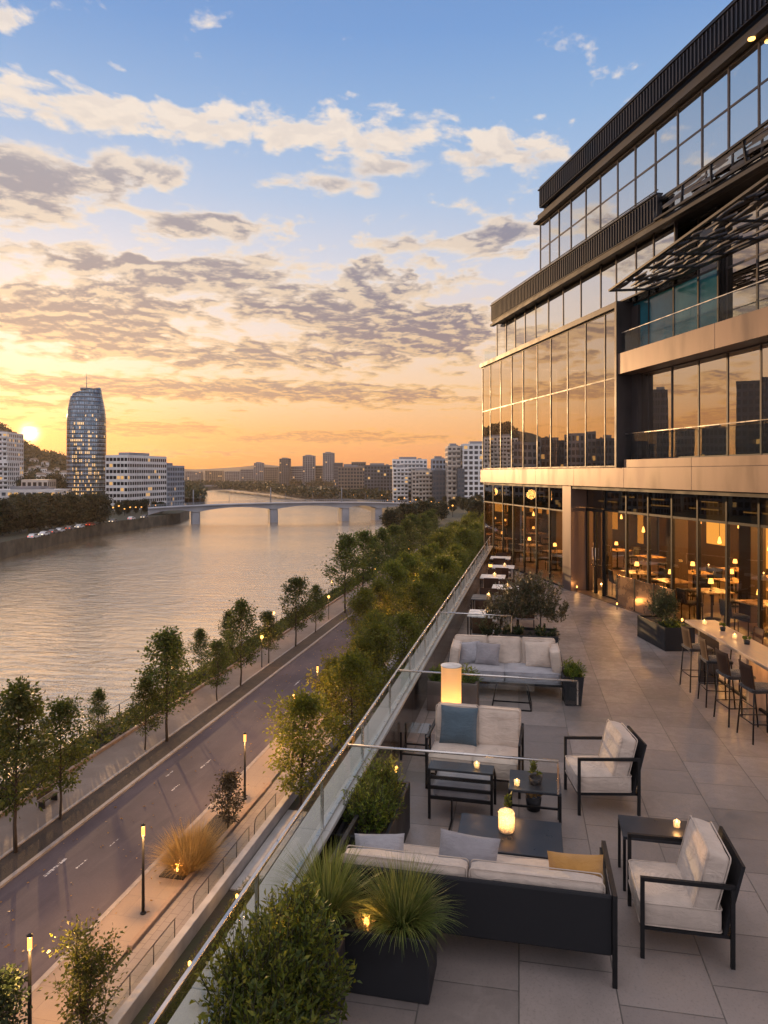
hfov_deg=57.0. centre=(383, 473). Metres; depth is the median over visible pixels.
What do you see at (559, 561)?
restaurant chair
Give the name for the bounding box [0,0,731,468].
sky
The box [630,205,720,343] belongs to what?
window frame
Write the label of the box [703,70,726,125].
top window
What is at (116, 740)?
kerb
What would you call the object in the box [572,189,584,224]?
top window
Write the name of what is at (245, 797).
street lamp
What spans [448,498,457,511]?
bank tree
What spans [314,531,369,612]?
verge tree
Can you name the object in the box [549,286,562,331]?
strip window
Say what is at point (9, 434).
windows
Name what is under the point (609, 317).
window
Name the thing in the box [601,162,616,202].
top window
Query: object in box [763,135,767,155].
strip window
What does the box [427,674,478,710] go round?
planter
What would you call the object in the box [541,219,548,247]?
top window
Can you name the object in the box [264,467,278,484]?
city block
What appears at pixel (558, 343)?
window
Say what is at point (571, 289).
strip window
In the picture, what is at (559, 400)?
window
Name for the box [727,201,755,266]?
window
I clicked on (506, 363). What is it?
window
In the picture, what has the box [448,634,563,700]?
sofa
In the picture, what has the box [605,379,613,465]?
window
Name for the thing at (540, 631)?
shrub
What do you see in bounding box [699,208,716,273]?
window
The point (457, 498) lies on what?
bank tree
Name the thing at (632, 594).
metal screen
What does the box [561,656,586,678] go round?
shrub
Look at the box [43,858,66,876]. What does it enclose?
road marking
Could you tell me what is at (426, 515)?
verge tree
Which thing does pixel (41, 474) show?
house
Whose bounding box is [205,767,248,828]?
tree
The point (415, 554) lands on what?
street tree
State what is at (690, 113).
top window
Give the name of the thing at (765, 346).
window
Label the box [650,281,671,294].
window
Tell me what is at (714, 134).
top window
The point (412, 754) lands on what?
side table
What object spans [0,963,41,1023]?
tree
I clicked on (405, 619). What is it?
street tree
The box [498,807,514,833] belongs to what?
candle lantern
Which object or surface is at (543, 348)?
window
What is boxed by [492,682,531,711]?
glass table
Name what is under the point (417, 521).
verge tree
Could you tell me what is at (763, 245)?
window
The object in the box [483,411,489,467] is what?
window
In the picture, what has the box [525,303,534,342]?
strip window
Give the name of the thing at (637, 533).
end window
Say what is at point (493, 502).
window frame
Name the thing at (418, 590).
street tree
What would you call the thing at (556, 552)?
restaurant table
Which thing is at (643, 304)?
teal window
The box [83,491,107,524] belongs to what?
bank tree
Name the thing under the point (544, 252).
top window
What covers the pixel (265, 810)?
handrail
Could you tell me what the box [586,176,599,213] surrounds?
top window
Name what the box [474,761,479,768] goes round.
tea light
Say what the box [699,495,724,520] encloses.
transom window
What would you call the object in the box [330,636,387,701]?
street tree
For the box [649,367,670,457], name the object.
window
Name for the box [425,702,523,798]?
loveseat
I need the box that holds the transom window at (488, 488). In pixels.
[485,485,492,501]
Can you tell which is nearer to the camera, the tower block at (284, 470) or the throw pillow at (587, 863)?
the throw pillow at (587, 863)
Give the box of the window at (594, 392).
[586,381,603,465]
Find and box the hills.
[184,464,556,478]
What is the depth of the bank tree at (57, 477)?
436.80 m
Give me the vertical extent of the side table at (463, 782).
0.560 m
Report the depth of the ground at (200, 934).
31.27 m
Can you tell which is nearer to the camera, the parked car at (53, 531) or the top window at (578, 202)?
the top window at (578, 202)
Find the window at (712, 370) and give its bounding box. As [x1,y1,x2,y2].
[699,354,725,455]
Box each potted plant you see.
[503,791,511,813]
[525,793,541,811]
[527,761,542,785]
[719,622,726,630]
[742,636,750,644]
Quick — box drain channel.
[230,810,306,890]
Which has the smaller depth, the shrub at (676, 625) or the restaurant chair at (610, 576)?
the shrub at (676, 625)
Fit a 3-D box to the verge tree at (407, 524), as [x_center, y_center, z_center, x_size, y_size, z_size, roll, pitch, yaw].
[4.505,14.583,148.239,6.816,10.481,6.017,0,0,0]
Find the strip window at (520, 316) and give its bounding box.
[516,309,524,346]
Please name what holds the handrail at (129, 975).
on the footpath
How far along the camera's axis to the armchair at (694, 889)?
5.55 m
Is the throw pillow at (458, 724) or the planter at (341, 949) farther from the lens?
the throw pillow at (458, 724)
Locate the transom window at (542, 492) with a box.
[537,487,548,507]
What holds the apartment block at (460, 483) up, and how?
on the ground at (200, 934)
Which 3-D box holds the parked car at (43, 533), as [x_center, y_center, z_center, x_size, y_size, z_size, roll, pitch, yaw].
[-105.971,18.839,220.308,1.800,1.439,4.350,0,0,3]
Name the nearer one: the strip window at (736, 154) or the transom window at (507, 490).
the strip window at (736, 154)
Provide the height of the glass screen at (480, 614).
0.324 m
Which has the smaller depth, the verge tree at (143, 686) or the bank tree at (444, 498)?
the verge tree at (143, 686)
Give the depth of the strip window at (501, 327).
29.09 m
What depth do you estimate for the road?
39.38 m
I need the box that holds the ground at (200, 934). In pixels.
[4,486,658,1023]
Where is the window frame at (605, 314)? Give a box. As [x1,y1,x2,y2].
[482,310,613,468]
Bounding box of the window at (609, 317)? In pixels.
[606,312,613,378]
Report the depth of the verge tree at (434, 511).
203.99 m
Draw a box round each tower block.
[254,462,263,483]
[279,458,290,485]
[303,455,315,485]
[323,452,334,486]
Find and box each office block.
[105,452,166,509]
[167,463,183,505]
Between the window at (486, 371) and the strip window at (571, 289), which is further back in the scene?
the window at (486, 371)
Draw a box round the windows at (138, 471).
[128,470,165,507]
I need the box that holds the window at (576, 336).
[568,324,584,388]
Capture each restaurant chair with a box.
[509,543,523,562]
[533,549,547,570]
[538,543,551,561]
[558,556,561,566]
[608,569,615,594]
[623,547,639,567]
[624,554,641,577]
[651,568,664,584]
[676,587,703,619]
[682,576,704,606]
[701,578,722,605]
[706,566,722,587]
[710,567,722,595]
[719,599,749,635]
[721,589,739,616]
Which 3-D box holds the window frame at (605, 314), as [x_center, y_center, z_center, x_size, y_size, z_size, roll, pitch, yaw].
[5.479,-2.405,25.524,0.080,4.475,11.473,0,0,-11]
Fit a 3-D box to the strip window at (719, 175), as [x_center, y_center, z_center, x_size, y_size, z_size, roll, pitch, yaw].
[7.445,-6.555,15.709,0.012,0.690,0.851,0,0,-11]
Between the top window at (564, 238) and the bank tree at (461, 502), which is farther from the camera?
the bank tree at (461, 502)
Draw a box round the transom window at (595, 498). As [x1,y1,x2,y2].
[587,489,603,508]
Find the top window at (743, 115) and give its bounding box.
[730,88,757,146]
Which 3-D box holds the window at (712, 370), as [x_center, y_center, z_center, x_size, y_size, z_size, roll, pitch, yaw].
[7.691,-1.565,16.527,0.012,2.300,0.985,0,0,-11]
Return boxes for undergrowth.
[0,548,414,807]
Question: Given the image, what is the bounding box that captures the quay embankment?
[0,486,224,558]
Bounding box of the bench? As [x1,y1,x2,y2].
[36,785,58,808]
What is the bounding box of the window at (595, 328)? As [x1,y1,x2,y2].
[586,316,603,383]
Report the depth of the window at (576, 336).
22.35 m
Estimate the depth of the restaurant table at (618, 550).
28.04 m
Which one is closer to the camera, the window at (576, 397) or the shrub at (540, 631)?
the shrub at (540, 631)
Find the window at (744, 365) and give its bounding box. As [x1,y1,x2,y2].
[729,345,759,454]
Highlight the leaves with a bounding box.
[0,632,343,961]
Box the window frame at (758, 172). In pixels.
[661,129,767,228]
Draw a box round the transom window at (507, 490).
[503,485,512,503]
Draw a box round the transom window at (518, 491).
[513,486,523,504]
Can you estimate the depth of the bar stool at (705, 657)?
11.55 m
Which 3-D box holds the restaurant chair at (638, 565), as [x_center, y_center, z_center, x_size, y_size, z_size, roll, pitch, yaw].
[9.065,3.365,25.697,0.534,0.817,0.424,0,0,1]
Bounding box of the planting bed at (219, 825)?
[159,814,235,879]
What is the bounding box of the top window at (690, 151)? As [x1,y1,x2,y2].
[679,131,700,183]
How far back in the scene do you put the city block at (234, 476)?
1400.02 m
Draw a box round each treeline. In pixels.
[186,478,333,486]
[212,480,410,502]
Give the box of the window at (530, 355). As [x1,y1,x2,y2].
[524,345,536,399]
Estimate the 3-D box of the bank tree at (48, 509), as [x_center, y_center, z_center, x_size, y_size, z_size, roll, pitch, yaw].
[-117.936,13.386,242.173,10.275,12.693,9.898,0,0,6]
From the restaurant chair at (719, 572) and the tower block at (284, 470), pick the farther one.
the tower block at (284, 470)
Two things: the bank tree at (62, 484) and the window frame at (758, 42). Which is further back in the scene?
the bank tree at (62, 484)
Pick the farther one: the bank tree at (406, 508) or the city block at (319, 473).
the city block at (319, 473)
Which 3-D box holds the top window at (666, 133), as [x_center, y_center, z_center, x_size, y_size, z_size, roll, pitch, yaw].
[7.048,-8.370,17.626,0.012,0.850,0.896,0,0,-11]
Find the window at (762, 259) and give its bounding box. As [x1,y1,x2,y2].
[758,252,767,308]
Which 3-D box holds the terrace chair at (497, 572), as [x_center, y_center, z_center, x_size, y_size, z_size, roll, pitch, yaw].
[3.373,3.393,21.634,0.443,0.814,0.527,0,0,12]
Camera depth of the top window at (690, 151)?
16.68 m
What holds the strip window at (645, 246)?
in the office building
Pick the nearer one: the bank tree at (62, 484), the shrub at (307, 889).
the shrub at (307, 889)
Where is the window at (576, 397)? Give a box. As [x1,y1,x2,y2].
[568,386,584,466]
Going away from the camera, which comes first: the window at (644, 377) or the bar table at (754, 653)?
the bar table at (754, 653)
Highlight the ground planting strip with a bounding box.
[0,542,422,810]
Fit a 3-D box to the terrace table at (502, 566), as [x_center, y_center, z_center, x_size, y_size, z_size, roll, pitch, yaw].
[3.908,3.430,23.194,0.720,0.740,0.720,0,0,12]
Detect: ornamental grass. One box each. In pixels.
[137,813,236,880]
[262,834,390,934]
[337,848,463,961]
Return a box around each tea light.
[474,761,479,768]
[514,779,519,786]
[673,819,680,827]
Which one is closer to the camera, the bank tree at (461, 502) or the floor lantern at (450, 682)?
the floor lantern at (450, 682)
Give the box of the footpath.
[73,594,433,1023]
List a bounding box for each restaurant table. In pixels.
[519,544,542,562]
[543,550,561,570]
[612,548,631,568]
[620,570,655,579]
[634,555,665,576]
[652,578,691,606]
[688,570,712,596]
[689,588,734,620]
[711,578,738,606]
[717,567,738,592]
[734,599,767,635]
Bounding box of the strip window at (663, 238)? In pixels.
[654,223,673,282]
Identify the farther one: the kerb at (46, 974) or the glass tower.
the glass tower
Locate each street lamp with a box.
[27,933,32,1023]
[140,823,145,914]
[243,732,246,799]
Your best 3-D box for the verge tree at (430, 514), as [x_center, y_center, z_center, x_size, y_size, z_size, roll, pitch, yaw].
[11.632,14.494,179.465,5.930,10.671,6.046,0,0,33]
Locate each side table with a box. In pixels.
[400,723,430,759]
[428,760,495,829]
[508,769,561,824]
[618,815,687,890]
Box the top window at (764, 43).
[760,36,767,82]
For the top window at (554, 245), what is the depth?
23.98 m
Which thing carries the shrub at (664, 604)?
in the planter at (650, 630)
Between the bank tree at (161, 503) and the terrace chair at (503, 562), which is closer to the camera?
the terrace chair at (503, 562)
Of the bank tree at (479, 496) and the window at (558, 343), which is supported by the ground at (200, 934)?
the bank tree at (479, 496)
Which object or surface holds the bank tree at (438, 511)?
on the ground at (200, 934)
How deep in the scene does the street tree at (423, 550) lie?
114.24 m
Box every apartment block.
[0,431,23,478]
[0,461,18,488]
[338,465,363,494]
[364,463,391,496]
[392,457,426,501]
[393,465,407,502]
[411,468,431,501]
[431,456,444,469]
[432,468,445,501]
[445,443,460,505]
[456,469,464,497]
[460,441,494,504]
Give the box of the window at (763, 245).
[758,188,767,253]
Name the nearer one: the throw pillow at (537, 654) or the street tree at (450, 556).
the throw pillow at (537, 654)
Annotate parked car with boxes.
[27,534,40,538]
[38,531,49,535]
[49,529,59,533]
[65,526,75,529]
[74,524,83,528]
[86,522,94,526]
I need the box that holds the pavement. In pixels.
[10,609,405,1023]
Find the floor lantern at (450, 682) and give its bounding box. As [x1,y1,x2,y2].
[441,662,461,702]
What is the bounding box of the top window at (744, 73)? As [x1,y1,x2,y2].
[730,44,757,105]
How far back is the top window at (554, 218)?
23.99 m
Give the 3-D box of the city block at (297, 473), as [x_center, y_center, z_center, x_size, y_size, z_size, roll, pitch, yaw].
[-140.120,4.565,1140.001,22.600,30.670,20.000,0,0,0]
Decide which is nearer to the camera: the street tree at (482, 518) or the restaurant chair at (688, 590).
the restaurant chair at (688, 590)
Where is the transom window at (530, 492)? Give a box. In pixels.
[525,486,535,506]
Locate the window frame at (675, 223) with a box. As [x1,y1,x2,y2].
[496,221,677,355]
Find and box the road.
[0,566,425,1011]
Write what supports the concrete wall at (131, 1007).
on the ground at (200, 934)
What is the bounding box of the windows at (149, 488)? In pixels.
[128,470,159,506]
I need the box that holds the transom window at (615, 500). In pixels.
[606,490,624,510]
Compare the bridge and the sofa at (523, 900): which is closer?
the sofa at (523, 900)
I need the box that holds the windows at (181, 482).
[169,482,183,505]
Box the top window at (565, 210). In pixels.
[560,201,569,233]
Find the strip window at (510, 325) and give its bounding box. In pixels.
[506,315,514,351]
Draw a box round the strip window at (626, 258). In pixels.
[617,244,634,300]
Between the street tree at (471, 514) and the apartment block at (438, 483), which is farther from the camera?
the apartment block at (438, 483)
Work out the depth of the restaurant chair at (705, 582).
19.86 m
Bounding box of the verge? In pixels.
[0,578,389,881]
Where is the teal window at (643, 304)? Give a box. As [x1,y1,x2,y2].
[634,298,647,346]
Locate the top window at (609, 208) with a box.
[601,194,616,228]
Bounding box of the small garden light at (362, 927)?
[353,911,374,931]
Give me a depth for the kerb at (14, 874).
45.27 m
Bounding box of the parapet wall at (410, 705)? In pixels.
[168,546,492,1023]
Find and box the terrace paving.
[337,555,767,1023]
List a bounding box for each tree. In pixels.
[0,498,21,535]
[0,675,68,852]
[0,723,22,795]
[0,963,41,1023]
[3,497,26,533]
[6,492,22,500]
[12,493,48,531]
[12,495,36,532]
[13,472,40,485]
[31,693,98,819]
[37,472,65,487]
[37,494,55,529]
[38,913,132,1023]
[39,493,69,529]
[49,492,75,527]
[56,480,66,488]
[64,490,88,526]
[76,494,92,523]
[81,687,110,738]
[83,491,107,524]
[93,490,114,523]
[113,501,122,514]
[117,675,169,749]
[122,499,133,512]
[128,626,209,741]
[132,500,140,512]
[139,497,149,511]
[156,501,165,512]
[157,635,190,691]
[188,627,210,669]
[198,637,232,700]
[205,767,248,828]
[209,597,266,685]
[215,610,247,654]
[252,609,288,662]
[255,684,350,806]
[278,574,318,646]
[303,649,369,739]
[305,583,328,631]
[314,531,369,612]
[318,645,388,750]
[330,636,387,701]
[339,581,388,643]
[345,613,406,704]
[347,529,383,586]
[347,607,400,664]
[352,576,404,627]
[355,535,385,580]
[368,557,416,625]
[374,526,399,577]
[379,506,399,530]
[382,547,426,601]
[385,523,408,562]
[386,609,431,668]
[388,578,444,643]
[389,526,409,556]
[397,501,418,526]
[397,518,421,554]
[400,513,424,551]
[403,550,431,585]
[408,562,451,630]
[411,513,431,547]
[414,551,464,614]
[415,499,439,515]
[415,545,437,566]
[418,513,433,543]
[418,541,446,555]
[420,509,438,538]
[423,526,456,546]
[423,532,452,561]
[429,511,439,529]
[430,502,442,520]
[430,508,441,540]
[432,552,463,600]
[437,500,449,519]
[439,543,471,583]
[441,495,446,502]
[443,525,458,541]
[444,520,465,529]
[444,546,470,579]
[446,543,470,566]
[447,523,480,569]
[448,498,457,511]
[452,533,483,564]
[454,496,459,506]
[457,518,471,531]
[458,497,466,509]
[460,509,478,522]
[460,517,475,528]
[464,494,476,513]
[465,533,482,558]
[466,498,483,518]
[467,520,483,553]
[471,512,483,523]
[473,494,483,500]
[476,525,483,552]
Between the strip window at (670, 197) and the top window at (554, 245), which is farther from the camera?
the top window at (554, 245)
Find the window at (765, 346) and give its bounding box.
[762,343,767,452]
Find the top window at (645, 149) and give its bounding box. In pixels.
[636,131,653,176]
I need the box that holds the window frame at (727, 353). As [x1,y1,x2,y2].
[641,342,767,458]
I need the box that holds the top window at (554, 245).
[550,238,557,262]
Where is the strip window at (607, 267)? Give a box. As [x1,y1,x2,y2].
[601,256,614,307]
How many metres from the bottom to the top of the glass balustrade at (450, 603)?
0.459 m
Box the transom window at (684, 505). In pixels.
[673,493,695,517]
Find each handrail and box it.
[103,917,175,1023]
[192,826,249,913]
[254,793,275,833]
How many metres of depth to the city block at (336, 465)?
900.29 m
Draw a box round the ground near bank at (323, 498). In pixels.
[237,489,393,544]
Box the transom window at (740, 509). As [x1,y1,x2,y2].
[728,496,757,523]
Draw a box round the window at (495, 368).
[491,361,499,408]
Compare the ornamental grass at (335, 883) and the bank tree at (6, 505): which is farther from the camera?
the bank tree at (6, 505)
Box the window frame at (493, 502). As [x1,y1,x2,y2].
[484,482,561,586]
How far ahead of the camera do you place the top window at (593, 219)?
21.31 m
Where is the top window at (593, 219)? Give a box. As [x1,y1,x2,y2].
[586,207,599,239]
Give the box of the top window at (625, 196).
[618,181,633,217]
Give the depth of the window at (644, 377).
19.35 m
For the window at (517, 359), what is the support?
in the office building
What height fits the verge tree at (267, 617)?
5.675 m
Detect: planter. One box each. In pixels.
[307,935,344,1023]
[320,897,436,1004]
[335,780,409,858]
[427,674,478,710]
[500,626,558,645]
[561,671,583,705]
[637,615,694,650]
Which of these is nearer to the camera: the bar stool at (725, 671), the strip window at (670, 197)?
the bar stool at (725, 671)
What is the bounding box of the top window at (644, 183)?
[636,166,653,204]
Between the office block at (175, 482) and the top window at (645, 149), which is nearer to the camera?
the top window at (645, 149)
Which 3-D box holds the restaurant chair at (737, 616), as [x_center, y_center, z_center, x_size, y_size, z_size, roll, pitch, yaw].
[8.179,3.365,16.520,0.534,0.817,0.424,0,0,-10]
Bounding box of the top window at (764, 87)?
[760,81,767,127]
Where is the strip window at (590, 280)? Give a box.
[581,265,599,316]
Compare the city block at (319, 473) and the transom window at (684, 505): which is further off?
the city block at (319, 473)
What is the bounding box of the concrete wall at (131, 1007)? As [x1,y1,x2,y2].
[108,619,423,1023]
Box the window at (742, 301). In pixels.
[727,257,755,318]
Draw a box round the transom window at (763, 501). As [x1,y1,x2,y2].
[760,498,767,524]
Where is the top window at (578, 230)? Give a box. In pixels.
[572,218,584,247]
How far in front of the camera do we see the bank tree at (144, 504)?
350.99 m
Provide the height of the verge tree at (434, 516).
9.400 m
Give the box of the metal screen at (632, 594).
[616,574,675,617]
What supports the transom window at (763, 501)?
in the office building
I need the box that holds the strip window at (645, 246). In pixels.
[637,234,652,292]
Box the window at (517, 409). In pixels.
[512,402,522,467]
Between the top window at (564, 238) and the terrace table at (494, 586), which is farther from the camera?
the top window at (564, 238)
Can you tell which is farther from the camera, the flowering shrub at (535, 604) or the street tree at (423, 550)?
the street tree at (423, 550)
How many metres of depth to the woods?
763.24 m
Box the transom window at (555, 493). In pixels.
[550,488,561,509]
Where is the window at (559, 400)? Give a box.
[551,391,566,466]
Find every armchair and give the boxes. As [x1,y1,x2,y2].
[564,719,646,815]
[627,815,745,969]
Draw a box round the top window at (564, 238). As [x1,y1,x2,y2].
[560,229,569,256]
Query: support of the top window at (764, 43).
in the office building
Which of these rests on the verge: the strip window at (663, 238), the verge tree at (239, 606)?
the verge tree at (239, 606)
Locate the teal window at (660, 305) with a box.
[649,288,671,343]
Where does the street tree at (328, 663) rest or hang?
on the ground at (200, 934)
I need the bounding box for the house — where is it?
[36,473,45,478]
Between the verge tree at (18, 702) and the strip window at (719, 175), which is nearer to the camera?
the strip window at (719, 175)
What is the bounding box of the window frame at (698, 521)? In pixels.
[604,490,767,628]
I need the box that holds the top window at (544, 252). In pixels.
[541,245,548,269]
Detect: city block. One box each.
[185,471,202,481]
[205,471,223,481]
[225,471,239,481]
[240,469,253,482]
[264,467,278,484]
[291,466,302,485]
[315,466,322,485]
[334,463,342,488]
[351,462,365,466]
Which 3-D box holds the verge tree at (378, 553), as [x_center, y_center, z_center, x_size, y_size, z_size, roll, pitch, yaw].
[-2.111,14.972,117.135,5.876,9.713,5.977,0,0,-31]
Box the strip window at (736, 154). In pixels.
[733,140,760,174]
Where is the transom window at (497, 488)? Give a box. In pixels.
[494,485,501,502]
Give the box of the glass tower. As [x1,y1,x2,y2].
[66,373,106,494]
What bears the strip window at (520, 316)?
in the office building
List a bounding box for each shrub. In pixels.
[189,876,361,1023]
[279,874,324,931]
[341,750,406,833]
[428,662,482,683]
[474,617,560,639]
[478,568,568,622]
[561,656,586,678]
[644,585,681,627]
[660,618,686,627]
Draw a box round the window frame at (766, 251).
[725,188,767,319]
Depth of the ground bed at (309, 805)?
33.36 m
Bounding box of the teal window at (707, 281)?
[699,269,716,327]
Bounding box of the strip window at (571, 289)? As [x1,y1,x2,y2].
[564,276,579,324]
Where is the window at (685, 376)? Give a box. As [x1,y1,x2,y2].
[673,361,697,456]
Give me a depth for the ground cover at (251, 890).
28.23 m
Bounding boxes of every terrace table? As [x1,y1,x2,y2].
[467,609,502,634]
[471,594,501,629]
[480,574,505,593]
[490,556,510,576]
[492,565,514,578]
[492,584,518,589]
[510,598,540,625]
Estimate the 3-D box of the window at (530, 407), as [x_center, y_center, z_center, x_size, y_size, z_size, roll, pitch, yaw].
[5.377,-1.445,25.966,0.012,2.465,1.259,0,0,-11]
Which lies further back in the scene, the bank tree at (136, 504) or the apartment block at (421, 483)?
the apartment block at (421, 483)
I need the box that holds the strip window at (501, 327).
[497,320,505,355]
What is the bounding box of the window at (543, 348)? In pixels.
[538,339,549,396]
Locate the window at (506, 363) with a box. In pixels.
[501,356,510,405]
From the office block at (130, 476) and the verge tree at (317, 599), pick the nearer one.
the verge tree at (317, 599)
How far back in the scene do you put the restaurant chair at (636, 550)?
28.23 m
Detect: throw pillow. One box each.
[355,833,404,852]
[438,828,500,868]
[439,705,477,746]
[459,641,479,663]
[475,642,499,665]
[525,641,551,667]
[547,851,602,877]
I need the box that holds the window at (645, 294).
[632,291,647,301]
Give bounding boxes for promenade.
[0,549,417,855]
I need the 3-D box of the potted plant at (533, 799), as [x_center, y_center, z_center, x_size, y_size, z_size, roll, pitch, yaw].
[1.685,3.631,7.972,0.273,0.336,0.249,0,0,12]
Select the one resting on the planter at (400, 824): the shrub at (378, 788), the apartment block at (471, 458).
the shrub at (378, 788)
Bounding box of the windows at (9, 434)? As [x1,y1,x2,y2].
[9,434,22,476]
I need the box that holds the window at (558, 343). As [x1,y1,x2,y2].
[551,332,566,392]
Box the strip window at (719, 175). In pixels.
[707,155,730,189]
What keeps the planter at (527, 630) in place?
on the terrace paving
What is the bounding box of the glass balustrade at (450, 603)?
[149,536,490,1023]
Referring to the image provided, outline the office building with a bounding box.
[480,0,767,646]
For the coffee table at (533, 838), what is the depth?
6.73 m
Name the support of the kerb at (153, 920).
on the ground at (200, 934)
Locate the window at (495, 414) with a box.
[491,408,499,467]
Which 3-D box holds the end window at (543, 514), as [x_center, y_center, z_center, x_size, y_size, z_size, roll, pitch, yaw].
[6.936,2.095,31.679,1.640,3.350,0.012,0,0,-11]
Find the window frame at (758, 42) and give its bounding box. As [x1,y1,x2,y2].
[540,33,767,268]
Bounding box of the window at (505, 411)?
[501,405,510,467]
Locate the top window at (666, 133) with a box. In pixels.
[656,112,676,161]
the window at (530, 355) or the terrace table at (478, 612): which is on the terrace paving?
the terrace table at (478, 612)
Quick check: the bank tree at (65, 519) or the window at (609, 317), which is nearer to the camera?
the window at (609, 317)
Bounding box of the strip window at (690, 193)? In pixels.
[683,172,704,204]
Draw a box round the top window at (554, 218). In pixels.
[550,211,557,241]
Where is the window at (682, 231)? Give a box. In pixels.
[674,219,696,284]
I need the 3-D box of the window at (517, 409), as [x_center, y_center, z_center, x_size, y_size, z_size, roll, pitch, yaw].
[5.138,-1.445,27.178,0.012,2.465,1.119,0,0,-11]
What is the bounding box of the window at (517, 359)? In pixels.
[512,351,522,402]
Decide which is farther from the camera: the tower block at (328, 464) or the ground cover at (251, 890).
the tower block at (328, 464)
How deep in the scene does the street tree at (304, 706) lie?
41.74 m
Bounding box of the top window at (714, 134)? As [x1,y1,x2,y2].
[703,111,726,166]
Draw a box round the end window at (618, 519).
[593,512,624,555]
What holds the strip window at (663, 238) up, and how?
in the office building
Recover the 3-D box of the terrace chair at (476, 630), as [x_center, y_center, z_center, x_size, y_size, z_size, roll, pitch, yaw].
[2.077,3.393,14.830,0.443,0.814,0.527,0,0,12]
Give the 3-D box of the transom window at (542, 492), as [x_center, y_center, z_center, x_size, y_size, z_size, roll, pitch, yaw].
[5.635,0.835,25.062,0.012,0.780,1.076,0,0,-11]
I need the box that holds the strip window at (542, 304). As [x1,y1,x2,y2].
[536,295,547,337]
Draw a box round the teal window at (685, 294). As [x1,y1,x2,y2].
[674,277,696,335]
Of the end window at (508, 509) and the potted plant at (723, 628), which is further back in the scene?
the end window at (508, 509)
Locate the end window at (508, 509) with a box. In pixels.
[486,502,519,557]
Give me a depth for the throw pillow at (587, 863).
5.60 m
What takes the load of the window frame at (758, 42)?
in the office building
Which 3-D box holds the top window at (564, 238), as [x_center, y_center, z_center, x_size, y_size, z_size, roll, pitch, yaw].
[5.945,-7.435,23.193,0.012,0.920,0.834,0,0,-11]
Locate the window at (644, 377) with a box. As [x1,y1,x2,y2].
[641,373,647,457]
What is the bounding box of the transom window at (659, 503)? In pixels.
[649,492,670,515]
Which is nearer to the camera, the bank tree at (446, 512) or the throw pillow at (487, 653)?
the throw pillow at (487, 653)
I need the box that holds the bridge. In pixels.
[148,487,418,523]
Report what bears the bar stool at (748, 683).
on the terrace paving
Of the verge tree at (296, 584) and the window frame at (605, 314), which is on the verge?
the verge tree at (296, 584)
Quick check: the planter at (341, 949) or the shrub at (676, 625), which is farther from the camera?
the shrub at (676, 625)
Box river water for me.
[0,489,384,780]
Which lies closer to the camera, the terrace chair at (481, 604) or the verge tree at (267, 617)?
the terrace chair at (481, 604)
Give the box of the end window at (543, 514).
[522,507,551,557]
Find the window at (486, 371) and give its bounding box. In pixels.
[483,366,489,410]
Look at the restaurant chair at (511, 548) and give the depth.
29.75 m
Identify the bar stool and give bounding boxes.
[679,625,715,692]
[697,635,735,707]
[713,648,758,727]
[728,626,764,691]
[736,659,767,744]
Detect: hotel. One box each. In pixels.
[0,486,70,499]
[21,479,55,488]
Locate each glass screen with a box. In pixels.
[347,744,558,794]
[399,669,577,704]
[439,612,511,631]
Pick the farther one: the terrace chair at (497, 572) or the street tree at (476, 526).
the street tree at (476, 526)
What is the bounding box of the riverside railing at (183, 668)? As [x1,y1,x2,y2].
[0,575,350,777]
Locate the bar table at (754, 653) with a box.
[685,620,767,720]
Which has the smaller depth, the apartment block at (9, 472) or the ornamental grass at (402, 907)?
the ornamental grass at (402, 907)
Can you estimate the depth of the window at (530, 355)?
25.94 m
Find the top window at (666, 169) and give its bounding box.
[656,149,676,195]
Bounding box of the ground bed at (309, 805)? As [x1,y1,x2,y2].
[141,543,521,1023]
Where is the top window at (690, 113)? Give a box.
[679,92,700,143]
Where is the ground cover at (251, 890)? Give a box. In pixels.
[142,875,264,1023]
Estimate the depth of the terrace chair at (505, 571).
22.28 m
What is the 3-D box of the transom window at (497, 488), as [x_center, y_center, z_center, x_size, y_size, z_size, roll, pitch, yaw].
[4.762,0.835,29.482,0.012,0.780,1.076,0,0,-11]
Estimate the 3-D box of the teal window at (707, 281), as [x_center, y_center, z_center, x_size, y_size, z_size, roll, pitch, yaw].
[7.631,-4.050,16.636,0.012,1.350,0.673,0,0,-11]
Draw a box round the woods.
[0,422,207,499]
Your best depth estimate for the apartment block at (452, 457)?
432.02 m
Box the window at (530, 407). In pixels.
[524,399,536,466]
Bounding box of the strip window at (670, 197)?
[662,190,680,217]
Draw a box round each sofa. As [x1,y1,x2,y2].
[330,815,617,988]
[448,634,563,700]
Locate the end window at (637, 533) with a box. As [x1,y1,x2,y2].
[629,514,658,554]
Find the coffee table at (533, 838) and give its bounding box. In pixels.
[458,813,563,858]
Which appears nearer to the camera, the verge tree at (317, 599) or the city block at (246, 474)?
the verge tree at (317, 599)
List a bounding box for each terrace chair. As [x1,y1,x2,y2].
[472,617,493,634]
[475,600,493,629]
[479,602,496,627]
[480,588,496,617]
[484,578,498,587]
[488,569,501,584]
[493,558,504,569]
[495,568,508,578]
[496,552,506,560]
[496,589,512,619]
[498,561,510,577]
[500,579,514,584]
[516,604,534,626]
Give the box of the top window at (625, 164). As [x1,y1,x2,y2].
[618,148,633,189]
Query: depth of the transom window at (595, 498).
22.32 m
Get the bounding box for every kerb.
[0,549,415,817]
[0,576,391,859]
[0,582,392,888]
[3,611,399,1018]
[127,781,271,952]
[285,608,419,766]
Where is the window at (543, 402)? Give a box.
[538,395,549,466]
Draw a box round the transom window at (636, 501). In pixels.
[627,491,646,512]

